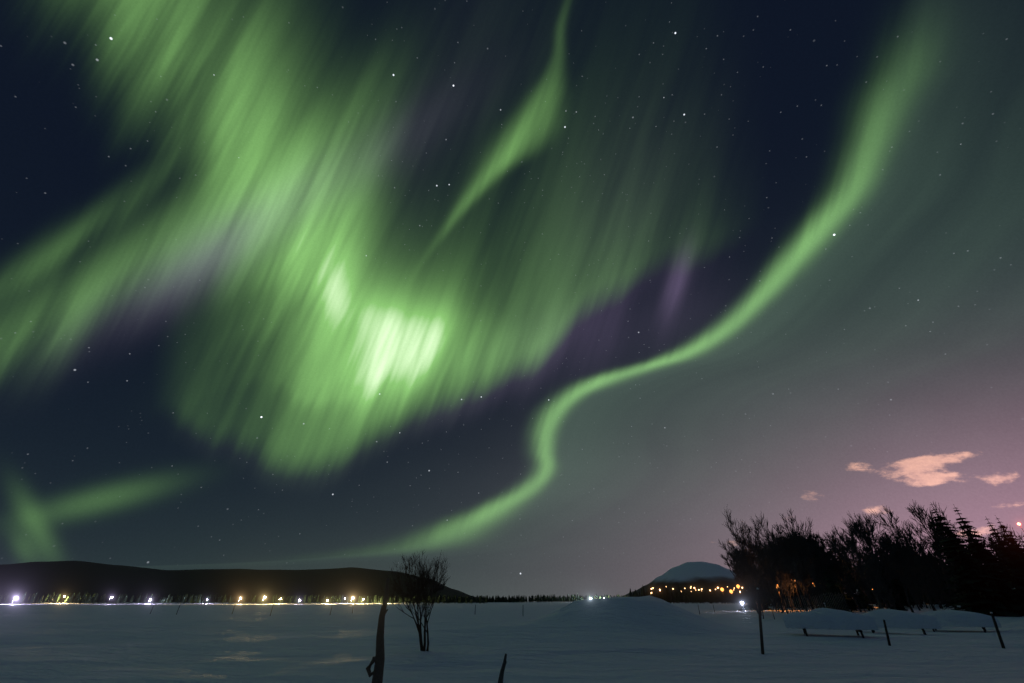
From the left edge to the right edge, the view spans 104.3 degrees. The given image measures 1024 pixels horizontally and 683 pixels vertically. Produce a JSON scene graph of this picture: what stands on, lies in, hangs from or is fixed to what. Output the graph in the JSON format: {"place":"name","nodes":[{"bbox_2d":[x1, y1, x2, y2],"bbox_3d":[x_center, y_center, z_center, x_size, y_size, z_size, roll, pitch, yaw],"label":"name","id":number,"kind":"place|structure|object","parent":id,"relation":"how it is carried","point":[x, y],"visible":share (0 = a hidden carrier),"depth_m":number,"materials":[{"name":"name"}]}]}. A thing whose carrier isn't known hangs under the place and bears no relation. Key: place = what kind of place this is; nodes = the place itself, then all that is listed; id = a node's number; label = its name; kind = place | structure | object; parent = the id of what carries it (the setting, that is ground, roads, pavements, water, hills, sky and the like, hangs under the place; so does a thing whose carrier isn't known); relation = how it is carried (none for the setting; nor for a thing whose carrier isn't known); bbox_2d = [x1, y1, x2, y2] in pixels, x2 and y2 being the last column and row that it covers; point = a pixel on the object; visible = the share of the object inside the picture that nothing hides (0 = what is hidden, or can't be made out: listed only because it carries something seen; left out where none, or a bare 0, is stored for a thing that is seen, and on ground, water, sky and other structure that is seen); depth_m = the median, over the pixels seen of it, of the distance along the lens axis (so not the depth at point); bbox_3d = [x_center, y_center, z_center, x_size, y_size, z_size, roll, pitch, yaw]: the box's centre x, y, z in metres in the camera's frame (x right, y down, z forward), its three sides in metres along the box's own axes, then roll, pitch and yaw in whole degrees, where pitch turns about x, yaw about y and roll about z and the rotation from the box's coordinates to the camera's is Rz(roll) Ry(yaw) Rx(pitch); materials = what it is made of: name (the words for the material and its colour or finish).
{"place":"outdoors","nodes":[
{"label":"outdoors","id":0,"kind":"place"},
{"bbox_2d":[0,595,1023,682],"bbox_3d":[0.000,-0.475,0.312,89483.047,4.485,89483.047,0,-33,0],"label":"snowy ground","id":1,"kind":"structure","parent":0,"point":[647,639],"depth_m":16.86,"materials":[{"name":"white snow"}]},
{"bbox_2d":[0,591,487,603],"bbox_3d":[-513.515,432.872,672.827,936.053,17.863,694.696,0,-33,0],"label":"trees","id":2,"kind":"object","parent":1,"relation":"on","point":[94,598],"visible":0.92,"depth_m":695.19,"materials":[{"name":"black plant"}]},
{"bbox_2d":[0,561,494,601],"bbox_3d":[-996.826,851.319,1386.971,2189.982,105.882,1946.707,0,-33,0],"label":"hill","id":3,"kind":"structure","parent":1,"relation":"on","point":[67,577],"depth_m":944.10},
{"bbox_2d":[366,578,389,682],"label":"wooden post","id":4,"kind":"object","parent":1,"relation":"on","point":[378,659],"visible":1,"depth_m":6.02,"materials":[{"name":"brown wood"}]},
{"bbox_2d":[378,549,450,650],"bbox_3d":[-3.867,10.276,15.902,2.879,3.652,3.493,0,-33,0],"label":"willow shrub","id":5,"kind":"object","parent":1,"relation":"on","point":[422,573],"visible":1,"depth_m":15.74,"materials":[{"name":"black plant"}]},
{"bbox_2d":[498,654,506,682],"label":"post","id":6,"kind":"object","parent":1,"relation":"on","point":[501,676],"visible":1,"depth_m":6.56,"materials":[{"name":"brown wood"}]},
{"bbox_2d":[483,594,744,602],"bbox_3d":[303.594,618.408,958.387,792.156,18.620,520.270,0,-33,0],"label":"shore forest","id":7,"kind":"object","parent":1,"relation":"on","point":[538,598],"visible":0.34,"depth_m":879.63,"materials":[{"name":"black plant"}]},
{"bbox_2d":[629,585,745,603],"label":"trees","id":8,"kind":"object","parent":1,"relation":"on","point":[679,596],"visible":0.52,"depth_m":377.29,"materials":[{"name":"black plant"}]},
{"bbox_2d":[722,510,758,608],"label":"bare birch","id":9,"kind":"object","parent":1,"relation":"on","point":[739,541],"visible":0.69,"depth_m":74.95,"materials":[{"name":"black plant"}]},
{"bbox_2d":[721,545,761,612],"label":"bare birch","id":10,"kind":"object","parent":1,"relation":"on","point":[737,570],"visible":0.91,"depth_m":57.26,"materials":[{"name":"black plant"}]},
{"bbox_2d":[729,547,761,610],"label":"bare birch","id":11,"kind":"object","parent":1,"relation":"on","point":[744,564],"visible":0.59,"depth_m":67.64,"materials":[{"name":"black plant"}]},
{"bbox_2d":[718,517,775,609],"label":"bare birch","id":12,"kind":"object","parent":1,"relation":"on","point":[750,544],"visible":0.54,"depth_m":70.07,"materials":[{"name":"black plant"}]},
{"bbox_2d":[736,552,762,607],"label":"bare birch","id":13,"kind":"object","parent":1,"relation":"on","point":[748,575],"visible":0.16,"depth_m":73.63,"materials":[{"name":"black plant"}]},
{"bbox_2d":[729,548,772,591],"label":"bare birch","id":14,"kind":"object","parent":1,"relation":"on","point":[742,573],"visible":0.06,"depth_m":81.42,"materials":[{"name":"black plant"}]},
{"bbox_2d":[739,569,768,609],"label":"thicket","id":15,"kind":"object","parent":1,"relation":"on","point":[748,600],"visible":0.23,"depth_m":72.76,"materials":[{"name":"black plant"}]},
{"bbox_2d":[732,525,777,607],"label":"bare birch","id":16,"kind":"object","parent":1,"relation":"on","point":[753,553],"visible":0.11,"depth_m":87.70,"materials":[{"name":"black plant"}]},
{"bbox_2d":[749,591,762,614],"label":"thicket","id":17,"kind":"object","parent":1,"relation":"on","point":[756,601],"visible":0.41,"depth_m":51.54,"materials":[{"name":"black plant"}]},
{"bbox_2d":[743,566,771,618],"bbox_3d":[28.941,29.299,46.491,2.733,5.435,2.582,0,-33,0],"label":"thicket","id":18,"kind":"object","parent":1,"relation":"on","point":[752,588],"visible":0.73,"depth_m":46.66,"materials":[{"name":"black plant"}]},
{"bbox_2d":[756,588,763,653],"bbox_3d":[8.599,9.712,13.799,0.521,2.004,0.099,-16,-37,23],"label":"post","id":19,"kind":"object","parent":1,"relation":"on","point":[760,625],"visible":0.87,"depth_m":13.76,"materials":[{"name":"brown wood"}]},
{"bbox_2d":[750,574,771,609],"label":"thicket","id":20,"kind":"object","parent":1,"relation":"on","point":[765,608],"visible":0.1,"depth_m":72.36,"materials":[{"name":"black plant"}]},
{"bbox_2d":[756,577,777,611],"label":"thicket","id":21,"kind":"object","parent":1,"relation":"on","point":[764,580],"visible":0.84,"depth_m":57.26,"materials":[{"name":"black plant"}]},
{"bbox_2d":[759,589,775,618],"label":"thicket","id":22,"kind":"object","parent":1,"relation":"on","point":[762,594],"visible":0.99,"depth_m":45.67,"materials":[{"name":"black plant"}]},
{"bbox_2d":[756,560,783,611],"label":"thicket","id":23,"kind":"object","parent":1,"relation":"on","point":[765,576],"visible":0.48,"depth_m":62.22,"materials":[{"name":"black plant"}]},
{"bbox_2d":[752,537,792,611],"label":"bare birch","id":24,"kind":"object","parent":1,"relation":"on","point":[758,550],"visible":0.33,"depth_m":61.13,"materials":[{"name":"black plant"}]},
{"bbox_2d":[755,533,792,610],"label":"bare birch","id":25,"kind":"object","parent":1,"relation":"on","point":[786,589],"visible":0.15,"depth_m":65.41,"materials":[{"name":"black plant"}]},
{"bbox_2d":[761,541,792,612],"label":"bare birch","id":26,"kind":"object","parent":1,"relation":"on","point":[774,551],"visible":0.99,"depth_m":56.09,"materials":[{"name":"black plant"}]},
{"bbox_2d":[760,559,793,604],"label":"bare birch","id":27,"kind":"object","parent":1,"relation":"on","point":[778,580],"visible":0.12,"depth_m":70.55,"materials":[{"name":"black plant"}]},
{"bbox_2d":[763,558,792,609],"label":"bare birch","id":28,"kind":"object","parent":1,"relation":"on","point":[782,586],"visible":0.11,"depth_m":73.45,"materials":[{"name":"black plant"}]},
{"bbox_2d":[771,590,786,612],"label":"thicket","id":29,"kind":"object","parent":1,"relation":"on","point":[777,600],"visible":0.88,"depth_m":54.55,"materials":[{"name":"black plant"}]},
{"bbox_2d":[752,509,811,610],"bbox_3d":[40.583,31.483,57.745,8.310,13.183,5.661,-15,-36,22],"label":"bare birch","id":30,"kind":"object","parent":1,"relation":"on","point":[795,543],"visible":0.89,"depth_m":58.63,"materials":[{"name":"black plant"}]},
{"bbox_2d":[761,522,809,607],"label":"bare birch","id":31,"kind":"object","parent":1,"relation":"on","point":[778,531],"visible":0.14,"depth_m":88.73,"materials":[{"name":"black plant"}]},
{"bbox_2d":[770,567,800,609],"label":"bare birch","id":32,"kind":"object","parent":1,"relation":"on","point":[787,588],"visible":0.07,"depth_m":69.73,"materials":[{"name":"black plant"}]},
{"bbox_2d":[778,569,798,604],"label":"tree","id":33,"kind":"object","parent":1,"relation":"on","point":[789,580],"visible":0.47,"depth_m":68.55,"materials":[{"name":"brown plant"}]},
{"bbox_2d":[784,585,802,605],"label":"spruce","id":34,"kind":"object","parent":1,"relation":"on","point":[792,594],"visible":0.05,"depth_m":89.42,"materials":[{"name":"black plant"}]},
{"bbox_2d":[785,559,811,591],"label":"tree","id":35,"kind":"object","parent":1,"relation":"on","point":[800,574],"visible":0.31,"depth_m":60.97,"materials":[{"name":"black plant"}]},
{"bbox_2d":[774,548,823,606],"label":"bare birch","id":36,"kind":"object","parent":1,"relation":"on","point":[797,574],"visible":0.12,"depth_m":59.76,"materials":[{"name":"black plant"}]},
{"bbox_2d":[778,530,820,607],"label":"bare birch","id":37,"kind":"object","parent":1,"relation":"on","point":[800,570],"visible":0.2,"depth_m":59.46,"materials":[{"name":"black plant"}]},
{"bbox_2d":[790,571,811,609],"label":"thicket","id":38,"kind":"object","parent":1,"relation":"on","point":[803,589],"visible":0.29,"depth_m":65.47,"materials":[{"name":"black plant"}]},
{"bbox_2d":[796,588,807,608],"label":"tree","id":39,"kind":"object","parent":1,"relation":"on","point":[801,600],"visible":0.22,"depth_m":77.08,"materials":[{"name":"black plant"}]},
{"bbox_2d":[787,554,817,602],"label":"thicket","id":40,"kind":"object","parent":1,"relation":"on","point":[794,564],"visible":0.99,"depth_m":46.49,"materials":[{"name":"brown wood"}]},
{"bbox_2d":[773,525,835,601],"bbox_3d":[42.983,32.448,57.678,7.896,11.498,6.021,0,-33,0],"label":"bare birch","id":41,"kind":"object","parent":1,"relation":"on","point":[810,537],"visible":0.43,"depth_m":58.93,"materials":[{"name":"black plant"}]},
{"bbox_2d":[793,531,816,607],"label":"bare birch","id":42,"kind":"object","parent":1,"relation":"on","point":[808,558],"visible":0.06,"depth_m":69.99,"materials":[{"name":"black plant"}]},
{"bbox_2d":[792,551,823,606],"bbox_3d":[42.941,33.422,56.111,4.026,8.181,3.438,-8,-34,12],"label":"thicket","id":43,"kind":"object","parent":1,"relation":"on","point":[808,574],"visible":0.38,"depth_m":56.37,"materials":[{"name":"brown wood"}]},
{"bbox_2d":[804,584,817,605],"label":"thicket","id":44,"kind":"object","parent":1,"relation":"on","point":[811,590],"visible":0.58,"depth_m":55.56,"materials":[{"name":"black plant"}]},
{"bbox_2d":[781,591,849,613],"bbox_3d":[32.754,28.373,42.628,11.263,2.826,0.119,16,-37,-23],"label":"slat fence","id":45,"kind":"object","parent":1,"relation":"on","point":[822,604],"visible":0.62,"depth_m":42.87,"materials":[{"name":"brown wood"}]},
{"bbox_2d":[792,533,839,600],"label":"bare birch","id":46,"kind":"object","parent":1,"relation":"on","point":[819,554],"visible":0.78,"depth_m":55.70,"materials":[{"name":"black plant"}]},
{"bbox_2d":[801,556,831,599],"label":"bare birch","id":47,"kind":"object","parent":1,"relation":"on","point":[819,571],"visible":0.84,"depth_m":55.21,"materials":[{"name":"black plant"}]},
{"bbox_2d":[805,534,833,569],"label":"tree","id":48,"kind":"object","parent":1,"relation":"on","point":[821,549],"visible":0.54,"depth_m":56.41,"materials":[{"name":"black plant"}]},
{"bbox_2d":[783,608,878,637],"bbox_3d":[16.468,14.690,20.706,3.978,1.410,1.566,-17,-37,24],"label":"bench","id":49,"kind":"object","parent":1,"relation":"on","point":[825,618],"visible":0.98,"depth_m":20.37,"materials":[{"name":"white wood"}]},
{"bbox_2d":[812,526,861,610],"bbox_3d":[48.909,33.519,59.401,5.306,11.612,5.569,-24,-40,32],"label":"bare birch","id":50,"kind":"object","parent":1,"relation":"on","point":[840,558],"visible":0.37,"depth_m":60.49,"materials":[{"name":"black plant"}]},
{"bbox_2d":[830,560,860,610],"bbox_3d":[48.734,35.605,58.219,4.026,6.820,2.670,-11,-35,17],"label":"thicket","id":51,"kind":"object","parent":1,"relation":"on","point":[849,580],"visible":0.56,"depth_m":58.73,"materials":[{"name":"black plant"}]},
{"bbox_2d":[835,571,855,601],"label":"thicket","id":52,"kind":"object","parent":1,"relation":"on","point":[845,582],"visible":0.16,"depth_m":61.30,"materials":[{"name":"black plant"}]},
{"bbox_2d":[829,557,863,611],"bbox_3d":[46.350,33.161,54.891,4.670,7.158,3.034,-13,-35,18],"label":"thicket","id":53,"kind":"object","parent":1,"relation":"on","point":[838,565],"visible":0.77,"depth_m":55.20,"materials":[{"name":"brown wood"}]},
{"bbox_2d":[833,551,863,609],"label":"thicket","id":54,"kind":"object","parent":1,"relation":"on","point":[856,570],"visible":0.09,"depth_m":66.50,"materials":[{"name":"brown wood"}]},
{"bbox_2d":[825,539,876,610],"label":"tree","id":55,"kind":"object","parent":1,"relation":"on","point":[850,602],"visible":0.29,"depth_m":60.96,"materials":[{"name":"black plant"}]},
{"bbox_2d":[841,581,864,610],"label":"thicket","id":56,"kind":"object","parent":1,"relation":"on","point":[848,587],"visible":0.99,"depth_m":53.20,"materials":[{"name":"black plant"}]},
{"bbox_2d":[845,567,873,608],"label":"thicket","id":57,"kind":"object","parent":1,"relation":"on","point":[860,593],"visible":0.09,"depth_m":67.27,"materials":[{"name":"black plant"}]},
{"bbox_2d":[824,512,897,608],"bbox_3d":[44.280,27.373,50.217,6.971,11.920,6.752,-8,-34,12],"label":"bare birch","id":58,"kind":"object","parent":1,"relation":"on","point":[857,526],"visible":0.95,"depth_m":50.74,"materials":[{"name":"black plant"}]},
{"bbox_2d":[837,516,888,608],"bbox_3d":[52.690,32.704,59.182,7.677,12.742,5.606,-13,-36,19],"label":"bare birch","id":59,"kind":"object","parent":1,"relation":"on","point":[866,545],"visible":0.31,"depth_m":59.56,"materials":[{"name":"black plant"}]},
{"bbox_2d":[842,543,883,608],"bbox_3d":[41.392,27.285,46.104,2.894,7.517,3.718,-20,-38,27],"label":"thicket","id":60,"kind":"object","parent":1,"relation":"on","point":[860,560],"visible":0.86,"depth_m":46.25,"materials":[{"name":"black plant"}]},
{"bbox_2d":[744,544,983,603],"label":"bank forest","id":61,"kind":"object","parent":1,"relation":"on","point":[850,568],"depth_m":143.32,"materials":[{"name":"black plant"}]},
{"bbox_2d":[854,575,874,609],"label":"thicket","id":62,"kind":"object","parent":1,"relation":"on","point":[862,590],"visible":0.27,"depth_m":64.62,"materials":[{"name":"black plant"}]},
{"bbox_2d":[837,513,892,605],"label":"bare birch","id":63,"kind":"object","parent":1,"relation":"on","point":[875,533],"visible":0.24,"depth_m":66.75,"materials":[{"name":"black plant"}]},
{"bbox_2d":[857,577,877,608],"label":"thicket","id":64,"kind":"object","parent":1,"relation":"on","point":[862,585],"visible":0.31,"depth_m":53.66,"materials":[{"name":"black plant"}]},
{"bbox_2d":[850,558,890,608],"bbox_3d":[39.156,26.416,43.002,1.803,5.411,1.983,21,-39,-29],"label":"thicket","id":65,"kind":"object","parent":1,"relation":"on","point":[860,575],"visible":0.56,"depth_m":43.17,"materials":[{"name":"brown wood"}]},
{"bbox_2d":[856,562,886,608],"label":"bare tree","id":66,"kind":"object","parent":1,"relation":"on","point":[868,571],"visible":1,"depth_m":42.58,"materials":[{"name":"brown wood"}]},
{"bbox_2d":[869,588,878,608],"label":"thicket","id":67,"kind":"object","parent":1,"relation":"on","point":[871,597],"visible":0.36,"depth_m":70.97,"materials":[{"name":"black plant"}]},
{"bbox_2d":[871,587,888,608],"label":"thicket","id":68,"kind":"object","parent":1,"relation":"on","point":[881,598],"visible":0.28,"depth_m":47.71,"materials":[{"name":"black plant"}]},
{"bbox_2d":[760,564,1004,605],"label":"bushes","id":69,"kind":"object","parent":1,"relation":"on","point":[866,600],"visible":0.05,"depth_m":89.26,"materials":[{"name":"black plant"}]},
{"bbox_2d":[883,618,890,645],"bbox_3d":[16.364,12.736,17.382,0.448,1.087,0.100,11,-35,-17],"label":"post","id":70,"kind":"object","parent":1,"relation":"on","point":[887,634],"visible":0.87,"depth_m":17.35,"materials":[{"name":"brown wood"}]},
{"bbox_2d":[886,595,896,609],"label":"thicket","id":71,"kind":"object","parent":1,"relation":"on","point":[892,600],"visible":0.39,"depth_m":45.09,"materials":[{"name":"black plant"}]},
{"bbox_2d":[879,570,907,610],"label":"thicket","id":72,"kind":"object","parent":1,"relation":"on","point":[898,607],"visible":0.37,"depth_m":52.10,"materials":[{"name":"black plant"}]},
{"bbox_2d":[872,538,917,606],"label":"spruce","id":73,"kind":"object","parent":1,"relation":"on","point":[896,585],"visible":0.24,"depth_m":73.50,"materials":[{"name":"black plant"}]},
{"bbox_2d":[878,531,922,610],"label":"bare birch","id":74,"kind":"object","parent":1,"relation":"on","point":[904,571],"visible":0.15,"depth_m":60.45,"materials":[{"name":"black plant"}]},
{"bbox_2d":[861,609,940,634],"bbox_3d":[22.777,16.785,23.720,3.978,1.438,1.566,-24,-40,32],"label":"upturned boat","id":75,"kind":"object","parent":1,"relation":"on","point":[900,619],"visible":0.71,"depth_m":23.21,"materials":[{"name":"white wood"}]},
{"bbox_2d":[874,528,929,612],"bbox_3d":[50.339,28.837,50.427,5.469,9.640,4.595,0,-33,0],"label":"bare birch","id":76,"kind":"object","parent":1,"relation":"on","point":[897,554],"visible":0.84,"depth_m":50.71,"materials":[{"name":"black plant"}]},
{"bbox_2d":[869,505,935,610],"bbox_3d":[52.794,28.315,52.580,6.440,12.785,5.020,0,-33,0],"label":"bare birch","id":77,"kind":"object","parent":1,"relation":"on","point":[924,568],"visible":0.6,"depth_m":52.83,"materials":[{"name":"black plant"}]},
{"bbox_2d":[893,549,936,610],"bbox_3d":[53.988,31.660,52.862,3.690,7.377,2.571,-15,-36,21],"label":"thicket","id":78,"kind":"object","parent":1,"relation":"on","point":[917,569],"visible":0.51,"depth_m":53.18,"materials":[{"name":"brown wood"}]},
{"bbox_2d":[891,519,941,608],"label":"bare birch","id":79,"kind":"object","parent":1,"relation":"on","point":[920,532],"visible":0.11,"depth_m":65.24,"materials":[{"name":"black plant"}]},
{"bbox_2d":[913,582,930,608],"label":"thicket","id":80,"kind":"object","parent":1,"relation":"on","point":[917,591],"visible":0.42,"depth_m":62.35,"materials":[{"name":"black plant"}]},
{"bbox_2d":[894,499,955,608],"bbox_3d":[58.128,29.153,54.815,5.532,13.632,6.413,17,-37,-24],"label":"bare birch","id":81,"kind":"object","parent":1,"relation":"on","point":[929,524],"visible":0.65,"depth_m":55.48,"materials":[{"name":"black plant"}]},
{"bbox_2d":[922,584,937,605],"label":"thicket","id":82,"kind":"object","parent":1,"relation":"on","point":[931,588],"visible":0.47,"depth_m":56.03,"materials":[{"name":"black plant"}]},
{"bbox_2d":[929,586,947,609],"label":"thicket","id":83,"kind":"object","parent":1,"relation":"on","point":[937,599],"visible":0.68,"depth_m":45.63,"materials":[{"name":"black plant"}]},
{"bbox_2d":[926,554,950,573],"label":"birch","id":84,"kind":"object","parent":1,"relation":"on","point":[935,566],"visible":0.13,"depth_m":83.13,"materials":[{"name":"black plant"}]},
{"bbox_2d":[924,535,963,609],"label":"bare birch","id":85,"kind":"object","parent":1,"relation":"on","point":[934,554],"visible":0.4,"depth_m":62.01,"materials":[{"name":"black plant"}]},
{"bbox_2d":[931,578,959,608],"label":"thicket","id":86,"kind":"object","parent":1,"relation":"on","point":[940,589],"visible":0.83,"depth_m":41.20,"materials":[{"name":"black plant"}]},
{"bbox_2d":[919,502,978,565],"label":"bare birch","id":87,"kind":"object","parent":1,"relation":"on","point":[935,505],"visible":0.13,"depth_m":63.58,"materials":[{"name":"black plant"}]},
{"bbox_2d":[939,578,964,610],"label":"thicket","id":88,"kind":"object","parent":1,"relation":"on","point":[947,601],"visible":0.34,"depth_m":42.28,"materials":[{"name":"black plant"}]},
{"bbox_2d":[940,515,975,610],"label":"spruce","id":89,"kind":"object","parent":1,"relation":"on","point":[964,546],"visible":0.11,"depth_m":50.38,"materials":[{"name":"black plant"}]},
{"bbox_2d":[920,610,1001,632],"bbox_3d":[28.981,18.374,26.035,1.566,1.408,4.080,28,-42,-36],"label":"upturned boat","id":90,"kind":"object","parent":1,"relation":"on","point":[953,618],"visible":0.7,"depth_m":25.54,"materials":[{"name":"white wood"}]},
{"bbox_2d":[930,504,1023,616],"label":"spruce","id":91,"kind":"object","parent":1,"relation":"on","point":[975,594],"visible":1,"depth_m":37.48,"materials":[{"name":"black plant"}]},
{"bbox_2d":[953,504,1023,615],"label":"spruce","id":92,"kind":"object","parent":1,"relation":"on","point":[983,555],"visible":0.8,"depth_m":38.11,"materials":[{"name":"black plant"}]},
{"bbox_2d":[958,523,1023,565],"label":"bare birch","id":93,"kind":"object","parent":1,"relation":"on","point":[994,547],"visible":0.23,"depth_m":53.51,"materials":[{"name":"black plant"}]},
{"bbox_2d":[990,612,1004,648],"bbox_3d":[20.052,11.966,16.434,0.556,1.328,0.108,9,-34,-14],"label":"post","id":94,"kind":"object","parent":1,"relation":"on","point":[998,632],"visible":0.87,"depth_m":16.41,"materials":[{"name":"brown wood"}]},
{"bbox_2d":[986,537,1008,569],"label":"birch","id":95,"kind":"object","parent":1,"relation":"on","point":[997,552],"visible":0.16,"depth_m":67.51,"materials":[{"name":"black plant"}]},
{"bbox_2d":[985,527,1021,554],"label":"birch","id":96,"kind":"object","parent":1,"relation":"on","point":[1002,538],"visible":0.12,"depth_m":70.39,"materials":[{"name":"black plant"}]},
{"bbox_2d":[985,516,1023,612],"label":"spruce","id":97,"kind":"object","parent":1,"relation":"on","point":[1014,564],"visible":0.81,"depth_m":38.91,"materials":[{"name":"black plant"}]},
{"bbox_2d":[994,588,1023,615],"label":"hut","id":98,"kind":"object","parent":1,"relation":"on","point":[1006,615],"depth_m":38.23,"materials":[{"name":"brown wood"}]},
{"bbox_2d":[995,515,1023,574],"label":"spruce","id":99,"kind":"object","parent":1,"relation":"on","point":[1016,547],"visible":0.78,"depth_m":42.61,"materials":[{"name":"black plant"}]},
{"bbox_2d":[0,0,1023,601],"label":"sky","id":100,"kind":"structure","parent":0,"point":[536,295],"materials":[{"name":"green"}]},
{"bbox_2d":[624,562,744,596],"bbox_3d":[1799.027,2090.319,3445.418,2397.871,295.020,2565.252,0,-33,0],"label":"hill","id":101,"kind":"structure","parent":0,"point":[696,575],"depth_m":2986.97,"materials":[{"name":"snow"}]}
]}

